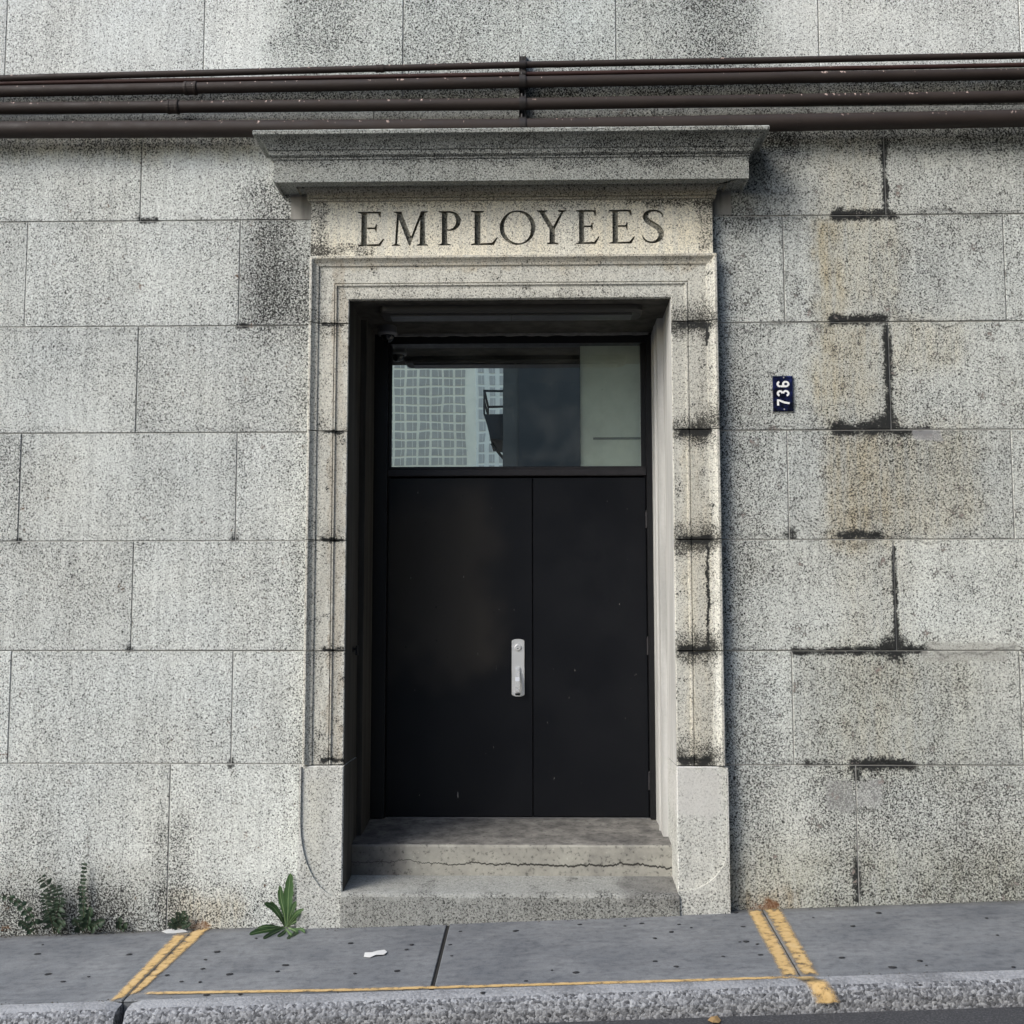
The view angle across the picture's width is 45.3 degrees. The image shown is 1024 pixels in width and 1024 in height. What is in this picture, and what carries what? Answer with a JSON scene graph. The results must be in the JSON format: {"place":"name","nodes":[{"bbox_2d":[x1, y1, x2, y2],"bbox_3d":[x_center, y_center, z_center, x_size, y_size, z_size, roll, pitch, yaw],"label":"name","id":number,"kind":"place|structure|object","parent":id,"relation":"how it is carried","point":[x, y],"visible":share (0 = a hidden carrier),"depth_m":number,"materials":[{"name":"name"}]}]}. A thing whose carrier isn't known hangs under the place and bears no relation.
{"place":"outdoors","nodes":[
{"label":"outdoors","id":0,"kind":"place"},
{"bbox_2d":[0,900,1023,1023],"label":"pavement","id":1,"kind":"structure","parent":0,"point":[636,968],"depth_m":5.64,"materials":[{"name":"concrete"}]},
{"bbox_2d":[0,892,41,934],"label":"fern weed","id":2,"kind":"object","parent":1,"relation":"on","point":[24,924],"visible":1,"depth_m":6.58,"materials":[{"name":"green plant"}]},
{"bbox_2d":[36,874,68,933],"bbox_3d":[-2.475,2.112,6.603,0.186,0.321,0.068,0,-5,1],"label":"fern weed","id":3,"kind":"object","parent":1,"relation":"on","point":[56,922],"visible":1,"depth_m":6.59,"materials":[{"name":"green plant"}]},
{"bbox_2d":[71,862,104,933],"bbox_3d":[-2.269,2.078,6.599,0.186,0.383,0.058,0,-5,1],"label":"upright weed","id":4,"kind":"object","parent":1,"relation":"on","point":[84,912],"visible":1,"depth_m":6.59,"materials":[{"name":"green plant"}]},
{"bbox_2d":[115,917,128,931],"bbox_3d":[-2.099,2.218,6.600,0.077,0.080,0.031,0,-5,1],"label":"seedling weed","id":5,"kind":"object","parent":1,"relation":"on","point":[119,925],"visible":1,"depth_m":6.60,"materials":[{"name":"green plant"}]},
{"bbox_2d":[162,929,187,932],"bbox_3d":[-1.808,2.248,6.573,0.153,0.008,0.082,-2,-6,16],"label":"paper flake","id":6,"kind":"object","parent":1,"relation":"on","point":[174,931],"visible":1,"depth_m":6.57,"materials":[{"name":"white paper"}]},
{"bbox_2d":[167,911,190,929],"bbox_3d":[-1.785,2.197,6.594,0.128,0.119,0.034,0,-5,1],"label":"crevice weed","id":7,"kind":"object","parent":1,"relation":"on","point":[174,924],"visible":1,"depth_m":6.59,"materials":[{"name":"green plant"}]},
{"bbox_2d":[249,873,304,938],"bbox_3d":[-1.201,2.083,6.463,0.250,0.296,0.276,-5,-7,42],"label":"dandelion weed","id":8,"kind":"object","parent":1,"relation":"on","point":[286,917],"visible":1,"depth_m":6.53,"materials":[{"name":"green plant"}]},
{"bbox_2d":[364,950,386,956],"bbox_3d":[-0.670,2.155,5.987,0.122,0.010,0.089,2,-6,-23],"label":"paper scrap","id":9,"kind":"object","parent":1,"relation":"on","point":[374,953],"visible":1,"depth_m":5.98,"materials":[{"name":"white paper"}]},
{"bbox_2d":[1,900,1017,1004],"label":"grit","id":10,"kind":"object","parent":1,"relation":"on","point":[354,927],"visible":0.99,"depth_m":6.55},
{"bbox_2d":[340,814,679,927],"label":"entrance steps","id":11,"kind":"structure","parent":1,"relation":"on","point":[421,871],"depth_m":6.82,"materials":[{"name":"stone"}]},
{"bbox_2d":[0,0,1023,935],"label":"granite wall","id":12,"kind":"structure","parent":1,"relation":"on","point":[154,316],"depth_m":6.82,"materials":[{"name":"grey stone"}]},
{"bbox_2d":[252,125,769,928],"bbox_3d":[0.004,0.246,7.107,2.811,4.626,1.326,0,-5,1],"label":"door surround","id":13,"kind":"object","parent":12,"relation":"attached to","point":[576,215],"visible":0.98,"depth_m":6.82,"materials":[{"name":"stone"}]},
{"bbox_2d":[352,645,358,654],"bbox_3d":[-0.891,0.786,6.969,0.034,0.055,0.031,0,-5,1],"label":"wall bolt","id":14,"kind":"object","parent":13,"relation":"attached to","point":[356,648],"depth_m":6.96,"materials":[{"name":"black metal"}]},
{"bbox_2d":[378,324,396,342],"bbox_3d":[-0.758,-1.082,7.477,0.119,0.099,0.119,0,-5,1],"label":"security camera","id":15,"kind":"object","parent":13,"relation":"attached to","point":[387,333],"visible":1,"depth_m":7.44,"materials":[{"name":"black plastic"}]},
{"bbox_2d":[380,304,642,321],"bbox_3d":[-0.005,-1.145,7.083,1.505,0.054,0.210,0,-5,1],"label":"soffit light","id":16,"kind":"object","parent":13,"relation":"attached to","point":[539,312],"visible":1,"depth_m":7.00,"materials":[{"name":"black metal"}]},
{"bbox_2d":[370,333,655,818],"bbox_3d":[0.007,0.366,7.581,1.727,3.003,0.161,0,-5,1],"label":"door frame","id":17,"kind":"structure","parent":13,"relation":"attached to","point":[513,664],"depth_m":7.55,"materials":[{"name":"black paint"}]},
{"bbox_2d":[386,478,532,816],"bbox_3d":[-0.320,0.815,7.518,0.892,2.065,0.106,0,-5,1],"label":"door leaf","id":18,"kind":"structure","parent":17,"relation":"in","point":[459,742],"depth_m":7.52,"materials":[{"name":"black paint"}]},
{"bbox_2d":[533,477,649,816],"bbox_3d":[0.484,0.815,7.520,0.709,2.065,0.065,0,-5,1],"label":"door leaf","id":19,"kind":"structure","parent":17,"relation":"in","point":[591,755],"depth_m":7.51,"materials":[{"name":"black paint"}]},
{"bbox_2d":[519,52,525,127],"bbox_3d":[0.060,-2.364,6.937,0.040,0.520,0.158,0,-5,1],"label":"pipe bracket","id":20,"kind":"object","parent":12,"relation":"attached to","point":[522,91],"visible":0.91,"depth_m":6.91,"materials":[{"name":"metal"}]},
{"bbox_2d":[0,110,1023,138],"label":"wall pipe","id":21,"kind":"object","parent":20,"relation":"attached to","point":[797,122],"depth_m":6.85,"materials":[{"name":"brown metal"}]},
{"bbox_2d":[0,90,1023,113],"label":"wall pipe","id":22,"kind":"object","parent":20,"relation":"attached to","point":[169,106],"depth_m":6.90,"materials":[{"name":"brown metal"}]},
{"bbox_2d":[0,68,1023,96],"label":"wall pipe","id":23,"kind":"object","parent":20,"relation":"attached to","point":[191,88],"depth_m":6.92,"materials":[{"name":"brown metal"}]},
{"bbox_2d":[0,52,1023,80],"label":"wall pipe","id":24,"kind":"object","parent":20,"relation":"attached to","point":[380,68],"depth_m":6.95,"materials":[{"name":"brown metal"}]},
{"bbox_2d":[0,63,1023,85],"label":"wall pipe","id":25,"kind":"object","parent":20,"relation":"attached to","point":[545,73],"depth_m":6.96,"materials":[{"name":"brown metal"}]},
{"bbox_2d":[772,376,792,410],"bbox_3d":[1.504,-0.658,6.810,0.112,0.198,0.013,0,-5,1],"label":"house number sign","id":26,"kind":"object","parent":12,"relation":"attached to","point":[782,387],"visible":1,"depth_m":6.81,"materials":[{"name":"blue metal"}]},
{"bbox_2d":[532,347,580,813],"bbox_3d":[0.036,0.722,8.785,2.329,3.800,2.295,0,-5,1],"label":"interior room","id":27,"kind":"object","parent":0,"point":[580,436],"depth_m":10.04,"materials":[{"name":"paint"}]},
{"bbox_2d":[524,1007,1023,1023],"bbox_3d":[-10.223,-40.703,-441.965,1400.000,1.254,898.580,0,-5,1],"label":"road","id":28,"kind":"structure","parent":0,"point":[1006,1015],"depth_m":5.07,"materials":[{"name":"grey asphalt"}]},
{"bbox_2d":[708,1016,720,1022],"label":"dry leaf","id":29,"kind":"object","parent":28,"relation":"on","point":[714,1019],"visible":1,"depth_m":5.08,"materials":[{"name":"beige plant"}]}
]}

